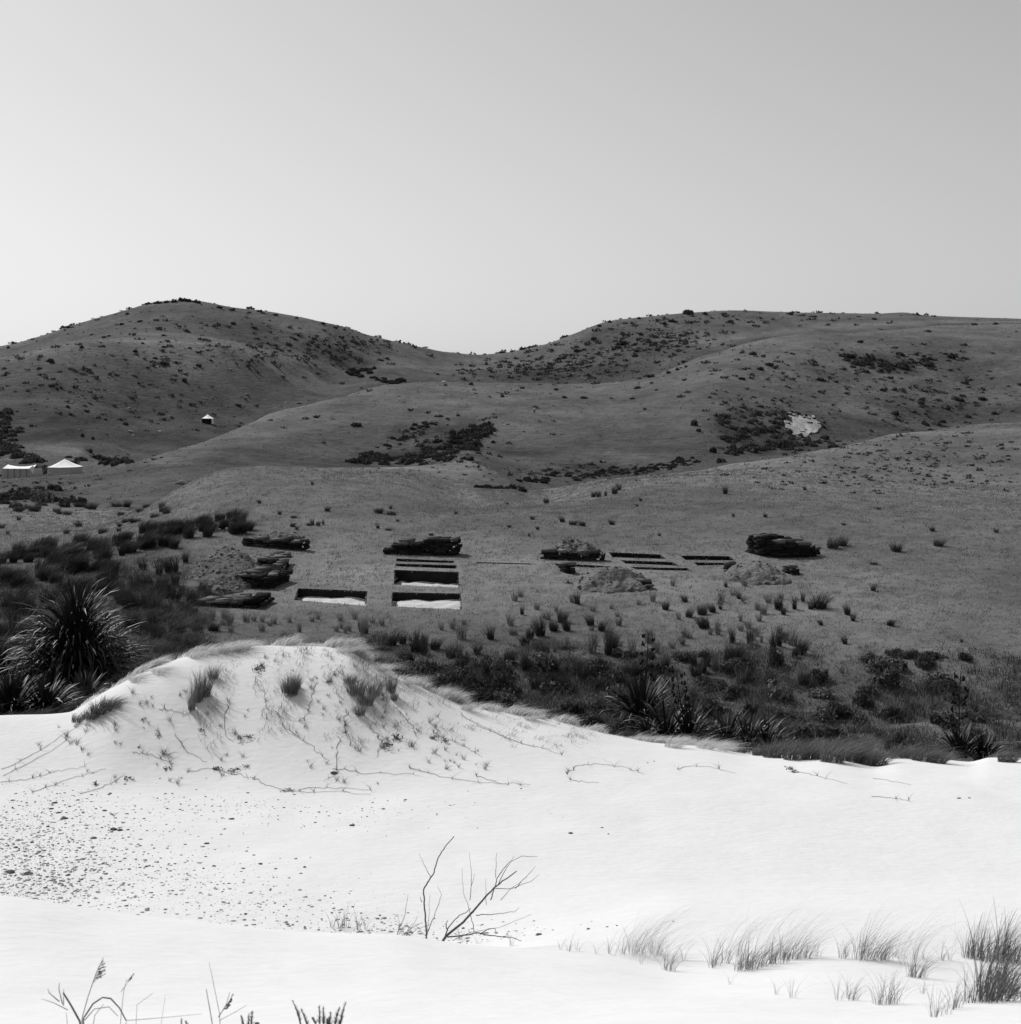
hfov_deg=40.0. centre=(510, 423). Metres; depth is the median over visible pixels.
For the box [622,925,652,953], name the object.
marram tuft
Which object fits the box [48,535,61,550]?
rush clump
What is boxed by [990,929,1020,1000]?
marram tuft
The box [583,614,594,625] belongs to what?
rush clump
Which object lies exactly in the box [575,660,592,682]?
rush clump
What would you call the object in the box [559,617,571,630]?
rush clump
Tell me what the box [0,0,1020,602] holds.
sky
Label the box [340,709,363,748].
creeping runner
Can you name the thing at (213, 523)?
rush clump
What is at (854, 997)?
marram tuft
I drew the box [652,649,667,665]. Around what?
rush clump
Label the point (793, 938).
marram tuft
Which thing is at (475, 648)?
rush clump
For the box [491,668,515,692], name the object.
bush
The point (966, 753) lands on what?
bush
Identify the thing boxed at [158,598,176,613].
rush clump
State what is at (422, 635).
rush clump
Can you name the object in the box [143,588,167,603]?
rush clump
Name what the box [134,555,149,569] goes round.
rush clump
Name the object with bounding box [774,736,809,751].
dune tussock
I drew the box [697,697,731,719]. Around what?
bush
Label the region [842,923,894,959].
marram tuft
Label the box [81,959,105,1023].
dry stem
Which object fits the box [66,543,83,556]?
rush clump
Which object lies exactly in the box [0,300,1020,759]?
grassland
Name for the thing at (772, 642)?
rush clump
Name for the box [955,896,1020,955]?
marram tuft
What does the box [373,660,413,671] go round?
dune tussock
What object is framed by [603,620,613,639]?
rush clump
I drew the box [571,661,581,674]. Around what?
bush
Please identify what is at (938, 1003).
marram tuft
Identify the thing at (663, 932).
marram tuft
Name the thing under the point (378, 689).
dune tussock
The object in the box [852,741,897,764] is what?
dune tussock
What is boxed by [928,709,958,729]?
bush
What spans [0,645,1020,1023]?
sand
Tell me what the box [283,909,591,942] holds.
dry grass
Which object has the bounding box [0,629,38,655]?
rush clump
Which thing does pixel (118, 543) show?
rush clump
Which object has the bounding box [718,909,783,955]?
marram tuft
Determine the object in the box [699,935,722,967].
marram tuft
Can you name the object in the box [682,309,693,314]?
shrub
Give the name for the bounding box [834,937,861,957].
marram tuft
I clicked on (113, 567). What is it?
rush clump
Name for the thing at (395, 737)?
creeping plant
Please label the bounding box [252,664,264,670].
creeping plant
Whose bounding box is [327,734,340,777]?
creeping runner
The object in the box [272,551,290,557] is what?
turf stack
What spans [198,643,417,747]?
dune grass
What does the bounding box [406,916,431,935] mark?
bare branch
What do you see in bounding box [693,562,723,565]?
excavation pit
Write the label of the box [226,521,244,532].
rush clump
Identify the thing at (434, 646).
rush clump
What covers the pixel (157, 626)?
rush clump
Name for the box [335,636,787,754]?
crest grass
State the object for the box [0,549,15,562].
rush clump
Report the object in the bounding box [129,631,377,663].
undergrowth
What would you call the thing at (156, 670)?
dune tussock
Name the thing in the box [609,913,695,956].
marram tuft
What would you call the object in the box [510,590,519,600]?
rush clump
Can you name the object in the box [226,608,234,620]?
rush clump
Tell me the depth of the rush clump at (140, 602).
59.56 m
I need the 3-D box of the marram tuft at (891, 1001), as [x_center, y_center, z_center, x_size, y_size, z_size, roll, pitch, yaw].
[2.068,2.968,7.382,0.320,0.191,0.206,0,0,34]
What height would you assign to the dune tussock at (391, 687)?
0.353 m
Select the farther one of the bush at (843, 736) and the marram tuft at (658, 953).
the bush at (843, 736)
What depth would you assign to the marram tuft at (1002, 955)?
8.55 m
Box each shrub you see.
[28,486,54,502]
[240,1011,259,1023]
[292,1000,346,1023]
[350,422,361,426]
[616,340,626,344]
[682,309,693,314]
[690,419,697,425]
[709,446,716,452]
[715,457,726,462]
[747,446,758,452]
[774,440,789,448]
[842,353,856,357]
[893,362,906,366]
[920,361,933,366]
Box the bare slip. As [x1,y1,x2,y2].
[783,412,820,436]
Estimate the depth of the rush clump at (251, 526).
81.32 m
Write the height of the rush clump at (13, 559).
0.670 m
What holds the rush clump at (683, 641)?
on the grassland
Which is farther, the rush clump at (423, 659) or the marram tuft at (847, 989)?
the rush clump at (423, 659)
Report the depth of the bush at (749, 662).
51.20 m
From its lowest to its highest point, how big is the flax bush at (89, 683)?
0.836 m
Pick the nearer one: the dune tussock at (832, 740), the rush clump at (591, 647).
the dune tussock at (832, 740)
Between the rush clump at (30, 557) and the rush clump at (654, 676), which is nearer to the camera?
the rush clump at (654, 676)
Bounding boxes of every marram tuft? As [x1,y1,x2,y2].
[332,907,353,928]
[339,907,372,927]
[353,908,366,930]
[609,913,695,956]
[616,905,686,959]
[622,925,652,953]
[625,905,694,955]
[625,916,706,959]
[631,903,705,951]
[642,913,756,960]
[649,930,672,955]
[654,939,693,969]
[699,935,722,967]
[700,936,737,965]
[713,906,793,956]
[715,933,739,963]
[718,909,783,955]
[731,939,785,969]
[735,945,777,970]
[740,933,802,967]
[744,886,833,955]
[746,920,811,955]
[757,932,806,966]
[764,936,807,963]
[770,916,830,959]
[777,904,849,958]
[778,910,883,957]
[778,929,817,960]
[780,971,821,997]
[786,918,868,957]
[792,929,840,959]
[832,977,858,999]
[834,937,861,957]
[839,975,861,998]
[841,913,911,961]
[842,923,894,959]
[845,979,867,999]
[851,922,908,960]
[859,898,925,953]
[860,910,938,961]
[865,971,930,1004]
[869,931,931,961]
[869,979,895,1004]
[871,910,961,961]
[874,938,905,959]
[875,969,918,1003]
[888,970,934,1002]
[889,914,981,958]
[901,904,956,957]
[902,948,932,977]
[909,947,969,977]
[912,944,943,977]
[922,981,955,1017]
[926,990,967,1015]
[937,982,973,1008]
[938,978,969,1007]
[938,992,972,1014]
[952,919,1020,951]
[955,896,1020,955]
[955,933,990,958]
[956,946,1018,1003]
[959,900,1020,961]
[960,924,1012,958]
[960,964,1013,1002]
[963,944,1020,1001]
[966,923,1020,996]
[968,973,994,1001]
[969,930,1020,993]
[976,923,1019,959]
[977,932,1020,1000]
[980,916,1020,954]
[982,906,1020,952]
[986,926,1020,960]
[989,958,1020,998]
[990,898,1020,962]
[990,915,1020,989]
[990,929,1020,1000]
[996,907,1020,960]
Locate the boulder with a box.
[174,481,184,484]
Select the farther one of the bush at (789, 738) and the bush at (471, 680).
the bush at (471, 680)
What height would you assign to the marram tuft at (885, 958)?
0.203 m
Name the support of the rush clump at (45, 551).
on the grassland
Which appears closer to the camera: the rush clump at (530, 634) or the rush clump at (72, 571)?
the rush clump at (530, 634)
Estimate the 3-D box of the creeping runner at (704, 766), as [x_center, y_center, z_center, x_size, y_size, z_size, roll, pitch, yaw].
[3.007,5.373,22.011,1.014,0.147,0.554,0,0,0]
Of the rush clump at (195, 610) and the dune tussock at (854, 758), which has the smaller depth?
the dune tussock at (854, 758)
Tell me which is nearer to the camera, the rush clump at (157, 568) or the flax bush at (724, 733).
the flax bush at (724, 733)
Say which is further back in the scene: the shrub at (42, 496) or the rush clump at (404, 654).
the shrub at (42, 496)
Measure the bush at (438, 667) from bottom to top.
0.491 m
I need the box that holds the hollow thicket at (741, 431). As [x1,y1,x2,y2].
[713,405,841,455]
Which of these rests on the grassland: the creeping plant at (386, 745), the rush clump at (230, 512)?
the rush clump at (230, 512)
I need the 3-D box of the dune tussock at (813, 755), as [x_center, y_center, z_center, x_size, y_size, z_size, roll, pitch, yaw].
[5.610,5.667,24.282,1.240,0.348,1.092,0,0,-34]
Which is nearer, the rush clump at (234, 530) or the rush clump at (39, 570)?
the rush clump at (39, 570)
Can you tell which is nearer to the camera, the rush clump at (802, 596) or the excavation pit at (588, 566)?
the rush clump at (802, 596)
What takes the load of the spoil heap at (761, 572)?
on the grassland
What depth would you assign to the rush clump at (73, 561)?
69.44 m
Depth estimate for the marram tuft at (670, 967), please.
10.51 m
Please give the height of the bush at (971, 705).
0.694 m
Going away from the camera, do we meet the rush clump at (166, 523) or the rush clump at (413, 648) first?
the rush clump at (413, 648)
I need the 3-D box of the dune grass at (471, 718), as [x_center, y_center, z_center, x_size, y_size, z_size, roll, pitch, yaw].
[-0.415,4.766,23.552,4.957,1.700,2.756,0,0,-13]
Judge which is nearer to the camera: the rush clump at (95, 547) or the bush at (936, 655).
the bush at (936, 655)
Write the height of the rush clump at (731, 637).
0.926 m
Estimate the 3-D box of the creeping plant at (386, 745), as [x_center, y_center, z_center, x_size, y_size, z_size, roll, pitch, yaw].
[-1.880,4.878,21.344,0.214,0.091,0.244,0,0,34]
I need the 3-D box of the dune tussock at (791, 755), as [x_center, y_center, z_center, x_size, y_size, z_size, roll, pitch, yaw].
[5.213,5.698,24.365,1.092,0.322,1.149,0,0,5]
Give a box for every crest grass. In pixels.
[77,632,378,708]
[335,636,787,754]
[748,744,1016,761]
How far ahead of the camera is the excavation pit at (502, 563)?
71.95 m
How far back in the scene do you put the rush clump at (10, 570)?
66.26 m
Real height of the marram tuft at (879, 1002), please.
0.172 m
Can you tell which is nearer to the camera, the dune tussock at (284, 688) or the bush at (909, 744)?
the dune tussock at (284, 688)
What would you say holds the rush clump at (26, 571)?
on the grassland
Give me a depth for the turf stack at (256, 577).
65.89 m
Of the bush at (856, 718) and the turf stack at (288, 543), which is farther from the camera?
the turf stack at (288, 543)
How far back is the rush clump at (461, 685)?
47.22 m
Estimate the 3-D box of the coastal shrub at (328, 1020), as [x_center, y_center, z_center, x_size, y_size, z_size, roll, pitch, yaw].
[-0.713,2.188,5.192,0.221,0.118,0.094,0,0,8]
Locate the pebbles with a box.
[0,763,446,928]
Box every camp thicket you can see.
[0,407,47,463]
[40,449,134,474]
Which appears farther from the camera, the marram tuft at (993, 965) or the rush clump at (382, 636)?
the rush clump at (382, 636)
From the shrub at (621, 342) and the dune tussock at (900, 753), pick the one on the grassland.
the shrub at (621, 342)
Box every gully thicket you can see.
[344,421,496,465]
[358,414,459,457]
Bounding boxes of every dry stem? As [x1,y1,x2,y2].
[43,983,125,1023]
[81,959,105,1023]
[120,973,133,1023]
[126,993,197,1022]
[206,964,246,1020]
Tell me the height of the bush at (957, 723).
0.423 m
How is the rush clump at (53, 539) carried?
on the grassland
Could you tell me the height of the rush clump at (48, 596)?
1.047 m
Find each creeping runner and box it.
[2,722,79,768]
[3,735,68,775]
[3,762,85,781]
[29,769,100,791]
[132,748,181,761]
[252,778,353,793]
[276,711,324,758]
[299,783,371,789]
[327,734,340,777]
[337,766,413,774]
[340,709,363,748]
[369,721,385,751]
[408,764,508,784]
[430,727,481,756]
[465,717,534,747]
[479,726,565,754]
[563,760,642,773]
[677,763,733,772]
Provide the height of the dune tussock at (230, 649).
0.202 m
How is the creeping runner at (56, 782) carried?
on the sand
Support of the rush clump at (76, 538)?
on the grassland
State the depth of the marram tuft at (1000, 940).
11.30 m
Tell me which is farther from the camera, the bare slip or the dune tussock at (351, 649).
the bare slip
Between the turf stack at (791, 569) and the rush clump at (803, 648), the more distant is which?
the turf stack at (791, 569)
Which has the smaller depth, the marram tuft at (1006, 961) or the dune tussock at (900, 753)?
the marram tuft at (1006, 961)
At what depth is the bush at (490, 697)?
46.89 m
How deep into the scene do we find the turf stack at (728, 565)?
69.34 m
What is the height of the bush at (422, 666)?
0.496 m
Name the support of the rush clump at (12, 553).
on the grassland
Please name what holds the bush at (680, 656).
on the grassland
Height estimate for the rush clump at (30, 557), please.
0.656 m
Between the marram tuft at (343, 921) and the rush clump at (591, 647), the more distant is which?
the rush clump at (591, 647)
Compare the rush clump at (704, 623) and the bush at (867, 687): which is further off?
the rush clump at (704, 623)
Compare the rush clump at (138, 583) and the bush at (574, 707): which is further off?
the rush clump at (138, 583)
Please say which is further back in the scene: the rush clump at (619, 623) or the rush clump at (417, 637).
the rush clump at (619, 623)
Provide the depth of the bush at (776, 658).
51.37 m
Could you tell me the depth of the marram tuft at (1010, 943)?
11.29 m
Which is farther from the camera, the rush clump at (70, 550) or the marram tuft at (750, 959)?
the rush clump at (70, 550)
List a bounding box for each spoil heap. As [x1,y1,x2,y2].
[190,546,259,589]
[190,579,242,594]
[251,531,304,539]
[553,539,603,560]
[563,566,646,593]
[722,560,791,584]
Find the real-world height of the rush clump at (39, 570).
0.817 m
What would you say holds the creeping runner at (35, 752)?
on the sand
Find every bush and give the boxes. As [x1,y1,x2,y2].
[0,572,157,687]
[0,639,37,682]
[0,666,56,714]
[3,673,86,713]
[57,667,110,699]
[390,659,420,672]
[392,665,412,673]
[396,656,413,666]
[399,664,422,677]
[414,661,436,675]
[418,662,441,676]
[425,664,451,674]
[425,672,451,687]
[427,674,438,687]
[437,672,467,686]
[438,663,465,676]
[450,688,476,701]
[451,657,469,669]
[461,683,487,702]
[462,659,479,677]
[464,670,484,690]
[474,680,496,695]
[477,654,501,674]
[482,688,494,704]
[486,696,516,709]
[488,658,516,677]
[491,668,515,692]
[493,687,517,704]
[496,683,521,692]
[528,649,553,672]
[536,680,569,695]
[537,673,556,684]
[543,657,565,671]
[553,698,581,716]
[563,683,576,693]
[564,710,584,720]
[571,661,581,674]
[575,710,603,726]
[578,702,588,713]
[581,656,612,677]
[586,696,619,713]
[598,633,690,718]
[598,667,625,686]
[605,682,631,698]
[609,647,621,656]
[610,686,627,703]
[612,721,632,733]
[616,650,639,659]
[616,715,646,732]
[617,710,674,740]
[620,690,720,737]
[638,681,664,692]
[639,649,654,657]
[641,661,674,673]
[651,667,736,744]
[670,651,689,660]
[679,704,699,715]
[691,674,720,686]
[693,704,766,742]
[697,651,712,656]
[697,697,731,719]
[704,720,740,732]
[706,726,721,739]
[708,679,730,691]
[710,707,784,751]
[719,657,743,672]
[721,683,746,699]
[733,658,746,678]
[736,657,755,669]
[737,722,763,736]
[738,703,758,719]
[738,714,797,743]
[739,730,765,751]
[765,678,793,702]
[767,644,784,667]
[769,709,804,721]
[771,709,790,719]
[775,736,787,746]
[777,719,801,729]
[781,737,799,746]
[792,726,815,739]
[804,667,829,684]
[806,687,837,700]
[806,719,826,736]
[808,703,837,722]
[809,710,833,722]
[822,699,855,719]
[822,726,846,740]
[825,733,846,747]
[846,735,863,746]
[852,692,874,708]
[852,712,870,729]
[855,680,881,696]
[859,652,875,662]
[864,655,905,674]
[867,671,887,682]
[874,707,913,718]
[876,665,900,689]
[881,647,900,655]
[884,705,903,721]
[884,732,906,748]
[893,658,907,671]
[896,648,920,658]
[896,738,921,752]
[914,652,936,669]
[918,650,947,659]
[922,670,960,693]
[926,672,994,760]
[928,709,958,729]
[944,693,966,703]
[952,708,987,722]
[953,721,989,739]
[956,719,970,728]
[957,748,978,761]
[958,651,972,661]
[960,726,1019,758]
[966,701,979,712]
[1009,738,1020,749]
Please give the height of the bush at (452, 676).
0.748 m
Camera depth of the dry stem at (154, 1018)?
5.33 m
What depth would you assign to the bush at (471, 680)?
48.08 m
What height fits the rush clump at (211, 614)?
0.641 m
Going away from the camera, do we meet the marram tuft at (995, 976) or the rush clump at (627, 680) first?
the marram tuft at (995, 976)
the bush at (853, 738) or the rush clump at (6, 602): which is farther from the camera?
the rush clump at (6, 602)
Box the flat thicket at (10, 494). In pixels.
[0,483,86,507]
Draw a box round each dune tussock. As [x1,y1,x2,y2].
[71,712,86,723]
[78,708,118,720]
[87,699,129,714]
[97,694,132,708]
[128,670,162,680]
[151,664,189,672]
[185,687,198,710]
[188,646,228,658]
[188,673,210,702]
[191,664,218,697]
[200,641,255,653]
[202,663,224,678]
[217,638,267,653]
[233,639,275,651]
[274,672,304,693]
[285,665,302,695]
[335,642,385,652]
[338,671,378,696]
[340,670,360,684]
[353,685,382,706]
[353,701,371,715]
[365,675,385,695]
[370,651,390,659]
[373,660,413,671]
[383,670,399,693]
[390,689,400,700]
[403,676,436,685]
[460,701,495,710]
[523,711,561,720]
[664,735,701,748]
[694,734,735,749]
[714,739,752,751]
[750,741,787,755]
[755,738,801,757]
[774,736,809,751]
[782,739,826,760]
[798,740,868,759]
[809,733,854,749]
[814,736,871,763]
[828,736,875,755]
[834,739,881,762]
[845,732,885,752]
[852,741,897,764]
[866,748,910,766]
[888,740,947,758]
[909,743,958,761]
[927,749,972,763]
[996,747,1020,762]
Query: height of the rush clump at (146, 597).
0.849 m
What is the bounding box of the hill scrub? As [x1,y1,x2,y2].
[0,299,1020,514]
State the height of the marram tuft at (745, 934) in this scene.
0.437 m
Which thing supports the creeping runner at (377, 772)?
on the sand
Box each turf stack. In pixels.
[196,592,274,608]
[238,564,292,588]
[241,536,309,550]
[257,553,290,565]
[267,558,289,588]
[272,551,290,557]
[383,536,461,555]
[540,548,605,560]
[558,561,575,573]
[637,578,653,588]
[723,561,735,571]
[745,532,820,557]
[782,564,799,574]
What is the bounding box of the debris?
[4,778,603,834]
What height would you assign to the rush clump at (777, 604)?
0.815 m
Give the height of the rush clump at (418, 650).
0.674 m
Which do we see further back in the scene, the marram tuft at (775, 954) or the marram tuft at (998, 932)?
the marram tuft at (998, 932)
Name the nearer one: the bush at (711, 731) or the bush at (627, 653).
the bush at (711, 731)
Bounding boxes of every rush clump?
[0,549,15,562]
[0,565,26,582]
[0,569,18,584]
[0,583,37,609]
[0,588,37,613]
[0,604,24,623]
[0,612,19,635]
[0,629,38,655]
[6,549,16,558]
[7,568,34,580]
[9,552,23,562]
[9,571,37,587]
[10,540,32,551]
[10,616,44,637]
[15,545,33,558]
[22,552,40,562]
[24,545,42,554]
[28,540,42,551]
[30,564,65,577]
[31,544,49,556]
[32,584,62,602]
[34,553,55,571]
[38,537,51,550]
[39,535,58,541]
[39,545,54,557]
[39,565,56,580]
[46,546,68,563]
[46,570,68,582]
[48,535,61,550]
[52,542,85,558]
[52,553,74,572]
[55,571,101,593]
[61,540,75,547]
[64,553,99,572]
[64,573,91,591]
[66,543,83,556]
[67,562,77,574]
[69,554,97,571]
[70,530,93,543]
[73,582,82,598]
[74,549,96,559]
[77,583,104,599]
[78,536,90,545]
[78,544,92,555]
[85,537,104,550]
[86,572,111,593]
[90,539,120,554]
[92,557,110,569]
[95,544,121,561]
[95,567,122,584]
[99,559,121,569]
[100,578,133,591]
[105,584,134,604]
[106,588,139,610]
[107,556,126,574]
[109,530,125,545]
[113,541,125,555]
[114,535,132,545]
[119,540,142,552]
[120,530,134,542]
[120,539,138,548]
[123,571,148,590]
[124,608,146,627]
[125,610,143,628]
[126,588,147,608]
[133,572,156,587]
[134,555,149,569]
[136,531,159,539]
[136,615,150,633]
[138,518,169,532]
[138,589,158,607]
[139,532,162,548]
[139,536,153,549]
[142,620,156,634]
[143,534,162,547]
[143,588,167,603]
[143,621,163,636]
[144,618,166,635]
[145,520,165,533]
[146,589,165,611]
[146,607,160,623]
[152,526,167,537]
[154,558,165,574]
[154,577,165,591]
[155,571,174,587]
[156,556,179,572]
[157,533,173,545]
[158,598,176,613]
[159,518,181,527]
[159,535,175,546]
[160,524,186,534]
[160,575,179,596]
[165,518,184,530]
[166,522,181,537]
[167,568,183,585]
[168,620,192,634]
[169,535,183,548]
[169,585,189,601]
[174,581,186,592]
[175,518,191,532]
[181,524,202,538]
[181,549,190,562]
[183,605,200,616]
[183,622,204,633]
[183,635,201,647]
[185,517,200,528]
[186,587,204,603]
[197,579,211,590]
[198,517,212,531]
[199,512,216,522]
[202,520,220,531]
[202,522,218,536]
[207,606,215,619]
[214,510,226,521]
[218,516,232,529]
[223,613,233,625]
[226,508,243,518]
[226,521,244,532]
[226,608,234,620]
[228,514,247,522]
[228,522,247,534]
[229,505,260,519]
[238,518,252,533]
[239,610,252,621]
[245,519,261,530]
[294,620,303,631]
[359,616,369,624]
[362,632,376,643]
[371,631,397,648]
[371,646,389,662]
[372,626,391,646]
[372,627,392,650]
[379,627,412,646]
[387,646,416,661]
[398,632,409,643]
[406,635,420,651]
[412,635,428,651]
[413,626,423,643]
[416,634,431,654]
[416,654,432,664]
[420,632,430,643]
[429,636,444,649]
[434,677,470,691]
[435,667,462,675]
[441,642,464,657]
[447,618,455,628]
[449,615,470,638]
[451,635,466,655]
[454,648,472,663]
[471,640,489,654]
[478,655,491,674]
[480,624,497,639]
[483,668,500,680]
[501,648,518,662]
[506,614,516,625]
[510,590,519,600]
[510,634,531,645]
[516,652,533,671]
[518,641,534,661]
[523,668,545,689]
[525,625,536,638]
[528,635,542,645]
[529,613,548,636]
[531,638,551,652]
[533,655,552,671]
[557,610,571,622]
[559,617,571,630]
[559,659,566,673]
[570,588,581,603]
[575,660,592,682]
[581,630,602,653]
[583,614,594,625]
[601,631,616,655]
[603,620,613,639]
[603,626,624,650]
[614,614,623,625]
[622,674,632,686]
[623,661,638,674]
[626,633,641,650]
[630,660,645,676]
[636,646,650,661]
[640,625,657,643]
[647,665,660,681]
[649,589,657,601]
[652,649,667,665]
[653,638,660,652]
[656,649,672,666]
[677,632,686,644]
[685,649,697,665]
[688,613,709,628]
[688,660,704,677]
[697,652,712,672]
[699,648,711,663]
[705,649,721,670]
[711,618,721,629]
[715,590,725,601]
[724,639,754,661]
[727,624,738,642]
[728,649,738,661]
[735,663,754,683]
[746,624,755,643]
[762,669,778,687]
[765,636,776,647]
[770,624,779,641]
[772,595,783,609]
[773,626,785,646]
[784,626,805,644]
[790,596,797,608]
[792,633,814,654]
[793,649,800,658]
[794,666,813,686]
[800,590,805,601]
[804,590,838,608]
[807,674,818,687]
[827,535,849,548]
[839,602,850,614]
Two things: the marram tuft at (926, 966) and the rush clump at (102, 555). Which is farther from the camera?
the rush clump at (102, 555)
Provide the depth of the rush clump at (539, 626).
55.73 m
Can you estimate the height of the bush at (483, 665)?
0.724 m
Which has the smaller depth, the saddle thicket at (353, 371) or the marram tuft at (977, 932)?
the marram tuft at (977, 932)
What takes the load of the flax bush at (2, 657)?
on the grassland
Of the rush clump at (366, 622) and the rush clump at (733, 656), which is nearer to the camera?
the rush clump at (733, 656)
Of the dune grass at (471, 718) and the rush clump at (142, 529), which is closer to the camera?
the dune grass at (471, 718)
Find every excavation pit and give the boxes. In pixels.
[294,588,366,605]
[391,592,461,608]
[393,570,458,587]
[395,563,456,568]
[396,558,453,562]
[475,562,531,564]
[554,563,609,567]
[609,552,665,558]
[621,560,678,565]
[631,567,690,570]
[682,555,733,560]
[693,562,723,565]
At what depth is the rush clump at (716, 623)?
56.73 m
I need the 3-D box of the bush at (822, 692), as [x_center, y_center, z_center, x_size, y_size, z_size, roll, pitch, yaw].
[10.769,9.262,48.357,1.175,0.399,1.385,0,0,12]
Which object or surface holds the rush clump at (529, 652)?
on the grassland
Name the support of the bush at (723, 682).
on the grassland
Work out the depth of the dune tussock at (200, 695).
22.26 m
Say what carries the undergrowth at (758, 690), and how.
on the grassland
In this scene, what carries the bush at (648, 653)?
on the grassland
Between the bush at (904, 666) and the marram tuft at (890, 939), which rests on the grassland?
the bush at (904, 666)
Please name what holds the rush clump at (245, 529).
on the grassland
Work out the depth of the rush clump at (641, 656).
52.02 m
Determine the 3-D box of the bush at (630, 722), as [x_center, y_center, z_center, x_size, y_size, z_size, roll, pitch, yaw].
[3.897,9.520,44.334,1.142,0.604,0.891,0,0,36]
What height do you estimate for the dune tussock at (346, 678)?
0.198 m
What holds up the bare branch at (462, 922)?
on the sand
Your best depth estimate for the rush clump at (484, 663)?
50.53 m
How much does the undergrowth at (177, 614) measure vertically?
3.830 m
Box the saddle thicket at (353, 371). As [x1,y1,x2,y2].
[345,366,406,383]
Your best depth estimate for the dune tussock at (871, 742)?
40.98 m
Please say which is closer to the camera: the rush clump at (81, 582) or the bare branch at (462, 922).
the bare branch at (462, 922)
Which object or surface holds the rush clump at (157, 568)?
on the grassland
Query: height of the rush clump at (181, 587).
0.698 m
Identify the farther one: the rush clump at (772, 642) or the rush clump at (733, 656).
the rush clump at (772, 642)
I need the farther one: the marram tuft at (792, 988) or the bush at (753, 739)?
the bush at (753, 739)
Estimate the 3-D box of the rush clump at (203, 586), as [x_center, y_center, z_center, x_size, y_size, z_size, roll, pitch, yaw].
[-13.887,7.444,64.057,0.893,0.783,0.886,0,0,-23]
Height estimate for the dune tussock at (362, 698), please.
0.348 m
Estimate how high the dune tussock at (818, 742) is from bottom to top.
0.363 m
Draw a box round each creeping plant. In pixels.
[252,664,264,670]
[380,740,392,747]
[386,734,402,740]
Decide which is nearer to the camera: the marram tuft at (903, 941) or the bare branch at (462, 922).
the marram tuft at (903, 941)
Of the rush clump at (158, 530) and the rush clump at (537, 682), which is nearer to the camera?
the rush clump at (537, 682)
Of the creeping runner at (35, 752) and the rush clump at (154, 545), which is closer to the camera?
the creeping runner at (35, 752)
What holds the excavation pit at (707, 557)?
on the grassland
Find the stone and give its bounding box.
[5,869,14,873]
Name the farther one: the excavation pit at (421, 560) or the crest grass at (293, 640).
the excavation pit at (421, 560)
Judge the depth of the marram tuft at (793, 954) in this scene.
10.84 m
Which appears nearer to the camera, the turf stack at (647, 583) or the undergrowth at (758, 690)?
the undergrowth at (758, 690)
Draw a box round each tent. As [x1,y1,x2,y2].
[1,465,42,478]
[40,458,83,475]
[202,414,213,423]
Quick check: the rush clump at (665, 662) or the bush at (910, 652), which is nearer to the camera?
the rush clump at (665, 662)
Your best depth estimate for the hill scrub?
458.40 m
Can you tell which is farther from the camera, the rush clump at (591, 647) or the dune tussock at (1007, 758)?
the rush clump at (591, 647)
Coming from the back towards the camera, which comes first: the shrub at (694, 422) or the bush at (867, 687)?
the shrub at (694, 422)
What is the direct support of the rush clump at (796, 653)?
on the grassland
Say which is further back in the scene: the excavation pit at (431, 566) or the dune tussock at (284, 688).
the excavation pit at (431, 566)
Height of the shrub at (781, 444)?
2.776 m
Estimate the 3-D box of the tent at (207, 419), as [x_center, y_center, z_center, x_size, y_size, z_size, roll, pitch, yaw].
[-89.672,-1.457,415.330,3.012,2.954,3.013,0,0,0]
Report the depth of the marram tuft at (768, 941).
11.26 m
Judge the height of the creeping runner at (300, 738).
0.482 m
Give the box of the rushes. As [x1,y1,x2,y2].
[0,481,999,683]
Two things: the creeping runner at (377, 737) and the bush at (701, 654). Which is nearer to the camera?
the creeping runner at (377, 737)
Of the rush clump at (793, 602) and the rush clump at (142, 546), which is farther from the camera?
the rush clump at (142, 546)
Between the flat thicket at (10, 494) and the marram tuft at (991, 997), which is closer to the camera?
the marram tuft at (991, 997)
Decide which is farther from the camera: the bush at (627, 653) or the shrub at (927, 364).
the shrub at (927, 364)
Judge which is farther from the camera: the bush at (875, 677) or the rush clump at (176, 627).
the rush clump at (176, 627)
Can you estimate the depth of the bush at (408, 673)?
48.75 m
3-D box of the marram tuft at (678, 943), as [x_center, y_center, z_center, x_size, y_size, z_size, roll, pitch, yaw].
[1.463,4.068,10.990,0.933,0.392,0.548,0,0,25]
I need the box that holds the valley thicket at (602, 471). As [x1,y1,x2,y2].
[474,456,701,492]
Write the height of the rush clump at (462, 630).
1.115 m
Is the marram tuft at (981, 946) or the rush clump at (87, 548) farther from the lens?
the rush clump at (87, 548)
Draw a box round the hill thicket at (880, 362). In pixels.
[838,352,957,372]
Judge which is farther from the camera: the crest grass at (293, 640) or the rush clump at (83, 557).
the rush clump at (83, 557)
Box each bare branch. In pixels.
[397,898,412,934]
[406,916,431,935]
[418,836,453,938]
[442,853,537,942]
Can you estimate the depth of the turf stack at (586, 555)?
72.66 m
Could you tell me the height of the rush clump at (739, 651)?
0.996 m
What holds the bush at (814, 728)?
on the grassland
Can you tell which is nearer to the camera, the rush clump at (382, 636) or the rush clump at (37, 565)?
the rush clump at (382, 636)
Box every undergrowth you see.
[0,546,221,714]
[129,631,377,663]
[350,626,1020,759]
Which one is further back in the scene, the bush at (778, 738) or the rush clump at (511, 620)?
the rush clump at (511, 620)
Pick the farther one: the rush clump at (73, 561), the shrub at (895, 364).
the shrub at (895, 364)
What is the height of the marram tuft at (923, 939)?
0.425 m
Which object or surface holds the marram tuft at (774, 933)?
on the sand

